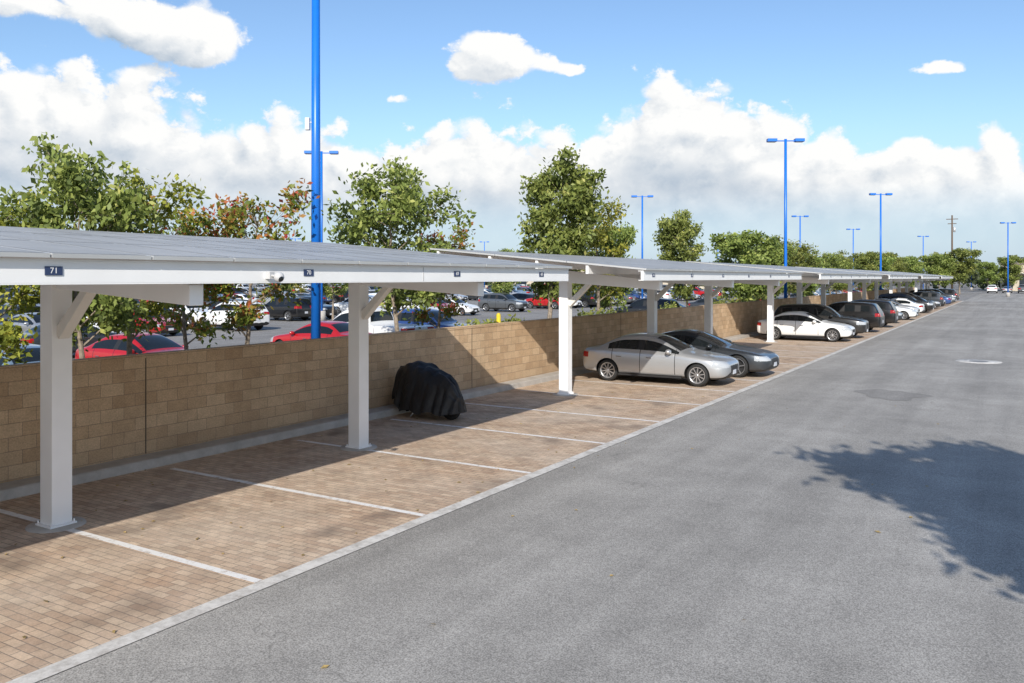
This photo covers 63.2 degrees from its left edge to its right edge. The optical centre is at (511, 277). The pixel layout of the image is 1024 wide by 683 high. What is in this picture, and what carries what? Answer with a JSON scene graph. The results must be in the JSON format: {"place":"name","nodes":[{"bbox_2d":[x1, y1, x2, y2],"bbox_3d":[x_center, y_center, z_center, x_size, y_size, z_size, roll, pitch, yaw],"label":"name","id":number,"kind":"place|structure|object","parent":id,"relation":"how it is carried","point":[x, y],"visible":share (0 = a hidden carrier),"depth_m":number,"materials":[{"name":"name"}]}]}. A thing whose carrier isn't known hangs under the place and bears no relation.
{"place":"outdoors","nodes":[
{"label":"outdoors","id":0,"kind":"place"},
{"bbox_2d":[0,304,39,318],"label":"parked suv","id":1,"kind":"object","parent":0,"point":[5,315],"visible":0.09,"depth_m":43.23,"materials":[{"name":"paint"}]},
{"bbox_2d":[324,290,347,303],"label":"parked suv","id":2,"kind":"object","parent":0,"point":[337,299],"visible":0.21,"depth_m":97.79,"materials":[{"name":"paint"}]},
{"bbox_2d":[0,0,1023,273],"label":"sky","id":3,"kind":"structure","parent":0,"point":[679,102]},
{"bbox_2d":[35,279,1023,682],"bbox_3d":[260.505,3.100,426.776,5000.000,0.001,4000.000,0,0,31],"label":"ground","id":4,"kind":"structure","parent":0,"point":[285,327],"depth_m":56.69,"materials":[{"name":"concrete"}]},
{"bbox_2d":[0,344,39,364],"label":"parked sedan","id":5,"kind":"object","parent":4,"relation":"on","point":[35,352],"visible":0.14,"depth_m":20.25,"materials":[{"name":"paint"}]},
{"bbox_2d":[8,312,39,331],"bbox_3d":[-22.690,2.379,39.976,4.530,1.426,2.170,0,0,31],"label":"parked sedan","id":6,"kind":"object","parent":4,"relation":"on","point":[29,323],"visible":0.16,"depth_m":39.27,"materials":[{"name":"paint"}]},
{"bbox_2d":[19,324,121,352],"bbox_3d":[-17.241,2.379,32.790,2.170,1.426,4.530,0,0,33],"label":"parked sedan","id":7,"kind":"object","parent":4,"relation":"on","point":[36,340],"visible":0.14,"depth_m":31.98,"materials":[{"name":"paint"}]},
{"bbox_2d":[75,332,188,358],"bbox_3d":[-11.106,2.379,25.173,4.530,1.426,2.170,0,0,27],"label":"parked sedan","id":8,"kind":"object","parent":4,"relation":"on","point":[106,346],"visible":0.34,"depth_m":24.81,"materials":[{"name":"paint"}]},
{"bbox_2d":[133,311,178,334],"bbox_3d":[-19.998,2.394,45.011,4.880,1.395,2.250,0,0,31],"label":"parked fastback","id":9,"kind":"object","parent":4,"relation":"on","point":[170,329],"visible":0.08,"depth_m":43.68,"materials":[{"name":"paint"}]},
{"bbox_2d":[161,302,212,326],"bbox_3d":[-21.014,2.224,53.762,4.700,1.736,2.240,0,0,30],"label":"parked suv","id":10,"kind":"object","parent":4,"relation":"on","point":[193,314],"visible":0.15,"depth_m":52.48,"materials":[{"name":"paint"}]},
{"bbox_2d":[208,299,247,309],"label":"parked suv","id":11,"kind":"object","parent":4,"relation":"on","point":[214,304],"visible":0.04,"depth_m":55.26,"materials":[{"name":"paint"}]},
{"bbox_2d":[196,301,269,330],"bbox_3d":[-16.779,2.224,49.842,4.700,1.736,2.240,0,0,31],"label":"parked suv","id":12,"kind":"object","parent":4,"relation":"on","point":[257,324],"visible":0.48,"depth_m":49.09,"materials":[{"name":"paint"}]},
{"bbox_2d":[241,287,261,297],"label":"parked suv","id":13,"kind":"object","parent":4,"relation":"on","point":[246,290],"visible":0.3,"depth_m":117.90,"materials":[{"name":"paint"}]},
{"bbox_2d":[265,297,310,320],"bbox_3d":[-16.781,2.224,60.879,4.700,1.736,2.240,0,0,30],"label":"parked suv","id":14,"kind":"object","parent":4,"relation":"on","point":[282,310],"visible":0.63,"depth_m":59.69,"materials":[{"name":"paint"}]},
{"bbox_2d":[291,283,309,292],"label":"parking lot tree","id":15,"kind":"object","parent":4,"relation":"on","point":[300,288],"visible":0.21,"depth_m":90.55,"materials":[{"name":"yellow plant"}]},
{"bbox_2d":[297,296,337,318],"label":"parked suv","id":16,"kind":"object","parent":4,"relation":"on","point":[327,308],"visible":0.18,"depth_m":62.44,"materials":[{"name":"paint"}]},
{"bbox_2d":[304,151,338,320],"bbox_3d":[-13.841,-3.060,60.435,2.420,12.320,0.598,0,0,-3],"label":"parking lot lamp post","id":17,"kind":"object","parent":4,"relation":"on","point":[323,315],"visible":0.72,"depth_m":60.35,"materials":[{"name":"metal"}]},
{"bbox_2d":[270,321,372,341],"bbox_3d":[-7.473,2.379,32.680,4.530,1.426,2.170,0,0,33],"label":"parked sedan","id":18,"kind":"object","parent":4,"relation":"on","point":[333,328],"visible":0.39,"depth_m":31.96,"materials":[{"name":"paint"}]},
{"bbox_2d":[307,241,347,319],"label":"parking lot tree","id":19,"kind":"object","parent":4,"relation":"on","point":[332,290],"visible":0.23,"depth_m":61.22,"materials":[{"name":"green plant"}]},
{"bbox_2d":[334,295,384,315],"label":"parked suv","id":20,"kind":"object","parent":4,"relation":"on","point":[342,306],"visible":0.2,"depth_m":67.62,"materials":[{"name":"paint"}]},
{"bbox_2d":[0,331,761,500],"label":"concrete curb","id":21,"kind":"structure","parent":4,"relation":"on","point":[31,485],"depth_m":14.92,"materials":[{"name":"grey concrete"}]},
{"bbox_2d":[332,308,433,332],"bbox_3d":[-6.116,2.171,35.248,5.730,1.843,2.320,0,0,31],"label":"parked pickup truck","id":22,"kind":"object","parent":4,"relation":"on","point":[378,323],"visible":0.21,"depth_m":34.42,"materials":[{"name":"paint"}]},
{"bbox_2d":[392,308,466,327],"bbox_3d":[-3.721,2.224,37.301,4.700,1.736,2.240,0,0,29],"label":"parked suv","id":23,"kind":"object","parent":4,"relation":"on","point":[451,322],"visible":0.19,"depth_m":36.83,"materials":[{"name":"paint"}]},
{"bbox_2d":[445,293,467,300],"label":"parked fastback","id":24,"kind":"object","parent":4,"relation":"on","point":[463,297],"visible":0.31,"depth_m":109.31,"materials":[{"name":"paint"}]},
{"bbox_2d":[0,287,914,482],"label":"block wall","id":25,"kind":"structure","parent":4,"relation":"on","point":[198,395],"depth_m":16.07,"materials":[{"name":"concrete"}]},
{"bbox_2d":[145,288,912,453],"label":"control joints","id":26,"kind":"object","parent":25,"relation":"attached to","point":[145,403],"visible":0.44,"depth_m":13.93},
{"bbox_2d":[442,298,479,315],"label":"parked sedan","id":27,"kind":"object","parent":4,"relation":"on","point":[471,309],"visible":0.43,"depth_m":68.53,"materials":[{"name":"paint"}]},
{"bbox_2d":[0,301,960,682],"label":"paver parking strip","id":28,"kind":"object","parent":4,"relation":"on","point":[92,591],"visible":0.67,"depth_m":11.57,"materials":[{"name":"brick"}]},
{"bbox_2d":[0,226,571,532],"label":"solar carport","id":29,"kind":"object","parent":28,"relation":"on","point":[58,266],"visible":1,"depth_m":10.34,"materials":[{"name":"metal"}]},
{"bbox_2d":[265,272,283,281],"bbox_3d":[-2.724,-0.010,9.571,0.256,0.120,0.120,0,0,31],"label":"security camera","id":30,"kind":"object","parent":29,"relation":"attached to","point":[278,277],"visible":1,"depth_m":9.52,"materials":[{"name":"white plastic"}]},
{"bbox_2d":[392,361,466,419],"bbox_3d":[-1.906,2.486,18.711,2.220,1.218,1.070,0,0,43],"label":"covered motorcycle","id":31,"kind":"object","parent":28,"relation":"on","point":[419,387],"visible":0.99,"depth_m":18.22,"materials":[{"name":"black fabric"}]},
{"bbox_2d":[5,387,911,667],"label":"fallen leaves","id":32,"kind":"object","parent":28,"relation":"on","point":[385,501],"visible":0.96,"depth_m":11.03,"materials":[{"name":"brown plant"}]},
{"bbox_2d":[0,305,947,582],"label":"parking stall lines","id":33,"kind":"object","parent":28,"relation":"on","point":[178,559],"visible":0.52,"depth_m":11.87,"materials":[{"name":"white paint"}]},
{"bbox_2d":[430,248,803,395],"bbox_3d":[4.710,1.143,27.821,6.234,3.904,16.380,0,0,31],"label":"solar carport","id":34,"kind":"object","parent":28,"relation":"on","point":[651,276],"visible":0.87,"depth_m":22.26,"materials":[{"name":"metal"}]},
{"bbox_2d":[583,333,738,386],"bbox_3d":[4.455,2.379,25.082,4.530,1.426,2.170,0,0,30],"label":"parked sedan","id":35,"kind":"object","parent":28,"relation":"on","point":[651,355],"visible":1,"depth_m":24.40,"materials":[{"name":"paint"}]},
{"bbox_2d":[660,329,778,377],"bbox_3d":[6.197,2.394,27.370,4.880,1.395,2.250,0,0,32],"label":"parked fastback","id":36,"kind":"object","parent":28,"relation":"on","point":[751,359],"visible":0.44,"depth_m":26.24,"materials":[{"name":"paint"}]},
{"bbox_2d":[685,261,882,341],"bbox_3d":[15.833,1.143,46.044,6.234,3.904,18.880,0,0,31],"label":"solar carport","id":37,"kind":"object","parent":28,"relation":"on","point":[822,277],"visible":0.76,"depth_m":40.44,"materials":[{"name":"metal"}]},
{"bbox_2d":[757,311,854,341],"bbox_3d":[14.676,2.379,41.595,4.530,1.426,2.170,0,0,31],"label":"parked sedan","id":38,"kind":"object","parent":28,"relation":"on","point":[799,323],"visible":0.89,"depth_m":40.89,"materials":[{"name":"paint"}]},
{"bbox_2d":[774,304,868,338],"bbox_3d":[16.229,2.224,43.881,4.700,1.736,2.240,0,0,30],"label":"parked suv","id":39,"kind":"object","parent":28,"relation":"on","point":[828,313],"visible":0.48,"depth_m":43.07,"materials":[{"name":"paint"}]},
{"bbox_2d":[828,301,884,330],"bbox_3d":[19.122,2.224,48.582,4.700,1.736,2.240,0,0,32],"label":"parked suv","id":40,"kind":"object","parent":28,"relation":"on","point":[872,314],"visible":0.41,"depth_m":47.26,"materials":[{"name":"paint"}]},
{"bbox_2d":[801,267,918,300],"bbox_3d":[27.452,1.143,65.078,6.234,3.904,18.280,0,0,31],"label":"solar carport","id":41,"kind":"object","parent":28,"relation":"on","point":[890,277],"visible":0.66,"depth_m":63.39,"materials":[{"name":"metal"}]},
{"bbox_2d":[853,299,897,327],"bbox_3d":[22.084,2.224,53.242,4.700,1.736,2.240,0,0,31],"label":"parked suv","id":42,"kind":"object","parent":28,"relation":"on","point":[889,310],"visible":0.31,"depth_m":51.67,"materials":[{"name":"paint"}]},
{"bbox_2d":[849,269,938,292],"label":"solar carport","id":43,"kind":"object","parent":28,"relation":"on","point":[921,277],"visible":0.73,"depth_m":81.94,"materials":[{"name":"metal"}]},
{"bbox_2d":[874,298,919,313],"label":"parked sedan","id":44,"kind":"object","parent":28,"relation":"on","point":[902,305],"visible":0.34,"depth_m":66.48,"materials":[{"name":"paint"}]},
{"bbox_2d":[894,304,917,319],"bbox_3d":[28.002,2.379,62.563,4.530,1.426,2.170,0,0,33],"label":"parked sedan","id":45,"kind":"object","parent":28,"relation":"on","point":[908,313],"visible":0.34,"depth_m":61.03,"materials":[{"name":"paint"}]},
{"bbox_2d":[878,293,933,312],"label":"parked suv","id":46,"kind":"object","parent":28,"relation":"on","point":[928,305],"visible":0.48,"depth_m":73.78,"materials":[{"name":"paint"}]},
{"bbox_2d":[891,298,924,312],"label":"parked sedan","id":47,"kind":"object","parent":28,"relation":"on","point":[906,301],"visible":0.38,"depth_m":68.59,"materials":[{"name":"paint"}]},
{"bbox_2d":[887,271,953,291],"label":"solar carport","id":48,"kind":"object","parent":28,"relation":"on","point":[927,282],"visible":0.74,"depth_m":101.75,"materials":[{"name":"metal"}]},
{"bbox_2d":[912,291,943,304],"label":"parked suv","id":49,"kind":"object","parent":28,"relation":"on","point":[932,295],"visible":0.4,"depth_m":84.99,"materials":[{"name":"paint"}]},
{"bbox_2d":[938,289,957,299],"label":"parked suv","id":50,"kind":"object","parent":28,"relation":"on","point":[950,291],"visible":0.26,"depth_m":106.14,"materials":[{"name":"paint"}]},
{"bbox_2d":[6,301,962,682],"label":"road edge line","id":51,"kind":"object","parent":4,"relation":"on","point":[134,637],"visible":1,"depth_m":8.97,"materials":[{"name":"concrete"}]},
{"bbox_2d":[478,293,528,311],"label":"parked suv","id":52,"kind":"object","parent":4,"relation":"on","point":[497,301],"visible":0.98,"depth_m":76.32,"materials":[{"name":"paint"}]},
{"bbox_2d":[488,248,520,293],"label":"parking lot tree","id":53,"kind":"object","parent":4,"relation":"on","point":[497,287],"visible":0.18,"depth_m":81.07,"materials":[{"name":"green plant"}]},
{"bbox_2d":[512,293,534,299],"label":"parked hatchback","id":54,"kind":"object","parent":4,"relation":"on","point":[521,296],"visible":0.16,"depth_m":88.02,"materials":[{"name":"paint"}]},
{"bbox_2d":[524,295,558,308],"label":"parked suv","id":55,"kind":"object","parent":4,"relation":"on","point":[535,302],"visible":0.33,"depth_m":83.43,"materials":[{"name":"paint"}]},
{"bbox_2d":[572,292,596,307],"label":"parked suv","id":56,"kind":"object","parent":4,"relation":"on","point":[586,301],"visible":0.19,"depth_m":86.96,"materials":[{"name":"paint"}]},
{"bbox_2d":[625,290,646,299],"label":"parked suv","id":57,"kind":"object","parent":4,"relation":"on","point":[636,295],"visible":0.19,"depth_m":98.99,"materials":[{"name":"paint"}]},
{"bbox_2d":[256,252,1023,289],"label":"distant trees","id":58,"kind":"object","parent":4,"relation":"on","point":[974,281],"visible":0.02,"depth_m":221.39,"materials":[{"name":"green plant"}]},
{"bbox_2d":[631,195,652,298],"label":"parking lot lamp post","id":59,"kind":"object","parent":4,"relation":"on","point":[635,196],"visible":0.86,"depth_m":92.78,"materials":[{"name":"blue metal"}]},
{"bbox_2d":[614,298,679,312],"bbox_3d":[9.311,2.224,57.886,4.700,1.736,2.240,0,0,33],"label":"parked suv","id":60,"kind":"object","parent":4,"relation":"on","point":[639,305],"visible":0.28,"depth_m":57.17,"materials":[{"name":"paint"}]},
{"bbox_2d":[688,297,725,305],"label":"parked sedan","id":61,"kind":"object","parent":4,"relation":"on","point":[699,302],"visible":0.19,"depth_m":72.14,"materials":[{"name":"paint"}]},
{"bbox_2d":[791,215,808,246],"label":"parking lot lamp post","id":62,"kind":"object","parent":4,"relation":"on","point":[800,225],"visible":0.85,"depth_m":122.76,"materials":[{"name":"blue metal"}]},
{"bbox_2d":[946,215,955,288],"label":"utility pole","id":63,"kind":"object","parent":4,"relation":"on","point":[953,229],"visible":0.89,"depth_m":237.15,"materials":[{"name":"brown wood"}]},
{"bbox_2d":[939,247,985,293],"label":"street tree","id":64,"kind":"object","parent":4,"relation":"on","point":[963,270],"visible":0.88,"depth_m":160.09,"materials":[{"name":"green plant"}]},
{"bbox_2d":[976,261,1003,284],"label":"street tree","id":65,"kind":"object","parent":4,"relation":"on","point":[989,273],"visible":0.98,"depth_m":186.03,"materials":[{"name":"green plant"}]},
{"bbox_2d":[986,285,998,292],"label":"parked suv","id":66,"kind":"object","parent":4,"relation":"on","point":[992,288],"visible":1,"depth_m":167.94,"materials":[{"name":"paint"}]},
{"bbox_2d":[994,256,1023,286],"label":"street tree","id":67,"kind":"object","parent":4,"relation":"on","point":[1015,269],"visible":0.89,"depth_m":193.15,"materials":[{"name":"green plant"}]},
{"bbox_2d":[1000,265,1023,290],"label":"walls","id":68,"kind":"structure","parent":4,"relation":"on","point":[1015,286],"depth_m":198.49,"materials":[{"name":"beige paint"}]},
{"label":"planting strip","id":69,"kind":"object","parent":4,"relation":"on","visible":0},
{"bbox_2d":[0,183,58,364],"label":"yellow green tree","id":70,"kind":"object","parent":69,"relation":"on","point":[10,336],"visible":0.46,"depth_m":16.73,"materials":[{"name":"green plant"}]},
{"bbox_2d":[0,132,163,358],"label":"street tree","id":71,"kind":"object","parent":69,"relation":"on","point":[70,184],"visible":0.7,"depth_m":17.35,"materials":[{"name":"green plant"}]},
{"bbox_2d":[53,165,211,354],"bbox_3d":[-9.036,0.217,19.726,3.652,5.988,3.001,0,0,-18],"label":"yellow green tree","id":72,"kind":"object","parent":69,"relation":"on","point":[165,206],"visible":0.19,"depth_m":19.83,"materials":[{"name":"green plant"}]},
{"bbox_2d":[132,188,242,349],"bbox_3d":[-8.700,0.419,21.541,2.940,5.562,2.987,0,0,4],"label":"autumn tree","id":73,"kind":"object","parent":69,"relation":"on","point":[188,228],"visible":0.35,"depth_m":21.68,"materials":[{"name":"green plant"}]},
{"bbox_2d":[182,178,319,343],"bbox_3d":[-6.909,0.213,22.786,3.518,5.990,3.575,0,0,30],"label":"autumn tree","id":74,"kind":"object","parent":69,"relation":"on","point":[246,315],"visible":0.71,"depth_m":22.47,"materials":[{"name":"green plant"}]},
{"bbox_2d":[305,0,320,338],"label":"parking lot lamp post","id":75,"kind":"object","parent":69,"relation":"on","point":[315,214],"visible":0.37,"depth_m":23.43,"materials":[{"name":"blue metal"}]},
{"bbox_2d":[321,156,482,331],"bbox_3d":[-3.828,-0.492,26.753,5.160,7.399,4.369,0,0,20],"label":"street tree","id":76,"kind":"object","parent":69,"relation":"on","point":[407,202],"visible":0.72,"depth_m":26.30,"materials":[{"name":"green plant"}]},
{"bbox_2d":[407,222,475,328],"bbox_3d":[-2.483,0.522,30.421,3.142,5.348,3.192,0,0,1],"label":"autumn tree","id":77,"kind":"object","parent":69,"relation":"on","point":[424,316],"visible":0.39,"depth_m":30.18,"materials":[{"name":"green plant"}]},
{"bbox_2d":[454,318,503,325],"bbox_3d":[-1.094,2.328,29.365,2.527,1.893,2.440,0,0,31],"label":"shrub","id":78,"kind":"object","parent":69,"relation":"on","point":[478,322],"visible":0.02,"depth_m":29.30,"materials":[{"name":"green plant"}]},
{"bbox_2d":[483,310,530,322],"bbox_3d":[-0.382,2.353,31.844,2.371,2.232,2.421,0,0,31],"label":"shrub","id":79,"kind":"object","parent":69,"relation":"on","point":[512,318],"depth_m":32.00,"materials":[{"name":"green plant"}]},
{"bbox_2d":[514,143,609,318],"bbox_3d":[2.046,-1.122,35.435,4.204,8.692,4.244,0,0,3],"label":"street tree","id":80,"kind":"object","parent":69,"relation":"on","point":[579,198],"visible":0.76,"depth_m":34.99,"materials":[{"name":"green plant"}]},
{"bbox_2d":[567,195,631,310],"bbox_3d":[4.155,-0.510,40.730,3.579,7.498,4.355,0,0,-45],"label":"yellow green tree","id":81,"kind":"object","parent":69,"relation":"on","point":[602,236],"visible":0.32,"depth_m":40.58,"materials":[{"name":"green plant"}]},
{"bbox_2d":[575,305,625,315],"bbox_3d":[4.025,2.232,37.367,2.554,2.086,2.732,0,0,31],"label":"shrub","id":82,"kind":"object","parent":69,"relation":"on","point":[593,313],"visible":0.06,"depth_m":37.16,"materials":[{"name":"green plant"}]},
{"bbox_2d":[588,221,637,312],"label":"street tree","id":83,"kind":"object","parent":69,"relation":"on","point":[626,233],"visible":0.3,"depth_m":43.85,"materials":[{"name":"green plant"}]},
{"bbox_2d":[660,300,681,308],"bbox_3d":[8.948,2.305,46.246,2.522,2.184,2.701,0,0,31],"label":"shrub","id":84,"kind":"object","parent":69,"relation":"on","point":[670,306],"visible":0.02,"depth_m":46.16,"materials":[{"name":"green plant"}]},
{"bbox_2d":[650,209,708,306],"bbox_3d":[10.235,-0.540,50.425,3.443,7.493,3.476,0,0,40],"label":"street tree","id":85,"kind":"object","parent":69,"relation":"on","point":[674,240],"visible":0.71,"depth_m":49.91,"materials":[{"name":"green plant"}]},
{"bbox_2d":[713,292,746,303],"bbox_3d":[14.059,2.138,53.701,2.413,2.483,2.943,0,0,-38],"label":"shrub","id":86,"kind":"object","parent":69,"relation":"on","point":[732,300],"visible":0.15,"depth_m":53.48,"materials":[{"name":"green plant"}]},
{"bbox_2d":[708,229,781,301],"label":"street tree","id":87,"kind":"object","parent":69,"relation":"on","point":[731,245],"visible":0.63,"depth_m":57.40,"materials":[{"name":"green plant"}]},
{"bbox_2d":[741,245,791,299],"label":"street tree","id":88,"kind":"object","parent":69,"relation":"on","point":[775,257],"visible":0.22,"depth_m":62.51,"materials":[{"name":"green plant"}]},
{"bbox_2d":[762,242,799,296],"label":"street tree","id":89,"kind":"object","parent":69,"relation":"on","point":[790,250],"visible":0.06,"depth_m":66.15,"materials":[{"name":"green plant"}]},
{"bbox_2d":[766,138,804,297],"bbox_3d":[18.116,-3.060,55.098,2.420,12.320,0.598,0,0,1],"label":"parking lot lamp post","id":90,"kind":"object","parent":69,"relation":"on","point":[774,140],"visible":0.83,"depth_m":55.01,"materials":[{"name":"blue metal"}]},
{"bbox_2d":[769,235,823,297],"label":"street tree","id":91,"kind":"object","parent":69,"relation":"on","point":[800,257],"visible":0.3,"depth_m":72.09,"materials":[{"name":"green plant"}]},
{"bbox_2d":[789,252,824,295],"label":"street tree","id":92,"kind":"object","parent":69,"relation":"on","point":[808,291],"visible":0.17,"depth_m":79.12,"materials":[{"name":"green plant"}]},
{"bbox_2d":[812,249,852,293],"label":"street tree","id":93,"kind":"object","parent":69,"relation":"on","point":[831,260],"visible":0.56,"depth_m":85.22,"materials":[{"name":"green plant"}]},
{"bbox_2d":[820,249,865,293],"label":"street tree","id":94,"kind":"object","parent":69,"relation":"on","point":[849,261],"visible":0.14,"depth_m":90.53,"materials":[{"name":"green plant"}]},
{"bbox_2d":[851,251,885,291],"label":"street tree","id":95,"kind":"object","parent":69,"relation":"on","point":[866,259],"visible":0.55,"depth_m":103.86,"materials":[{"name":"green plant"}]},
{"bbox_2d":[853,256,899,289],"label":"street tree","id":96,"kind":"object","parent":69,"relation":"on","point":[889,260],"visible":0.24,"depth_m":109.83,"materials":[{"name":"green plant"}]},
{"bbox_2d":[869,193,892,289],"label":"parking lot lamp post","id":97,"kind":"object","parent":69,"relation":"on","point":[880,194],"visible":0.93,"depth_m":90.43,"materials":[{"name":"metal"}]},
{"bbox_2d":[870,251,897,287],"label":"street tree","id":98,"kind":"object","parent":69,"relation":"on","point":[886,255],"visible":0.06,"depth_m":119.54,"materials":[{"name":"green plant"}]},
{"bbox_2d":[889,252,910,285],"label":"street tree","id":99,"kind":"object","parent":69,"relation":"on","point":[899,267],"visible":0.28,"depth_m":133.53,"materials":[{"name":"green plant"}]},
{"bbox_2d":[896,255,925,287],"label":"street tree","id":100,"kind":"object","parent":69,"relation":"on","point":[912,260],"visible":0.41,"depth_m":141.32,"materials":[{"name":"green plant"}]},
{"bbox_2d":[916,253,958,288],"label":"street tree","id":101,"kind":"object","parent":69,"relation":"on","point":[944,267],"visible":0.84,"depth_m":156.27,"materials":[{"name":"green plant"}]},
{"bbox_2d":[37,292,1023,682],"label":"asphalt road","id":102,"kind":"structure","parent":0,"point":[787,542],"depth_m":8.99,"materials":[{"name":"grey asphalt"}]},
{"bbox_2d":[855,389,933,400],"bbox_3d":[9.988,3.091,22.079,1.838,0.001,1.973,0,0,-31],"label":"asphalt patch","id":103,"kind":"object","parent":102,"relation":"on","point":[891,395],"visible":1,"depth_m":22.08,"materials":[{"name":"grey asphalt"}]},
{"bbox_2d":[956,359,1001,363],"bbox_3d":[17.282,3.089,30.808,1.520,0.010,1.520,0,0,31],"label":"manhole cover","id":104,"kind":"object","parent":102,"relation":"on","point":[979,361],"visible":1,"depth_m":30.75,"materials":[{"name":"metal"}]},
{"bbox_2d":[1000,222,1015,296],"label":"parking lot lamp post","id":105,"kind":"object","parent":102,"relation":"on","point":[1007,293],"visible":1,"depth_m":137.35,"materials":[{"name":"metal"}]},
{"bbox_2d":[611,292,635,303],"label":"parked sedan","id":106,"kind":"object","parent":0,"point":[631,299],"visible":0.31,"depth_m":96.66,"materials":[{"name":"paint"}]},
{"bbox_2d":[693,287,703,297],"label":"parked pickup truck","id":107,"kind":"object","parent":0,"point":[699,291],"visible":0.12,"depth_m":120.41,"materials":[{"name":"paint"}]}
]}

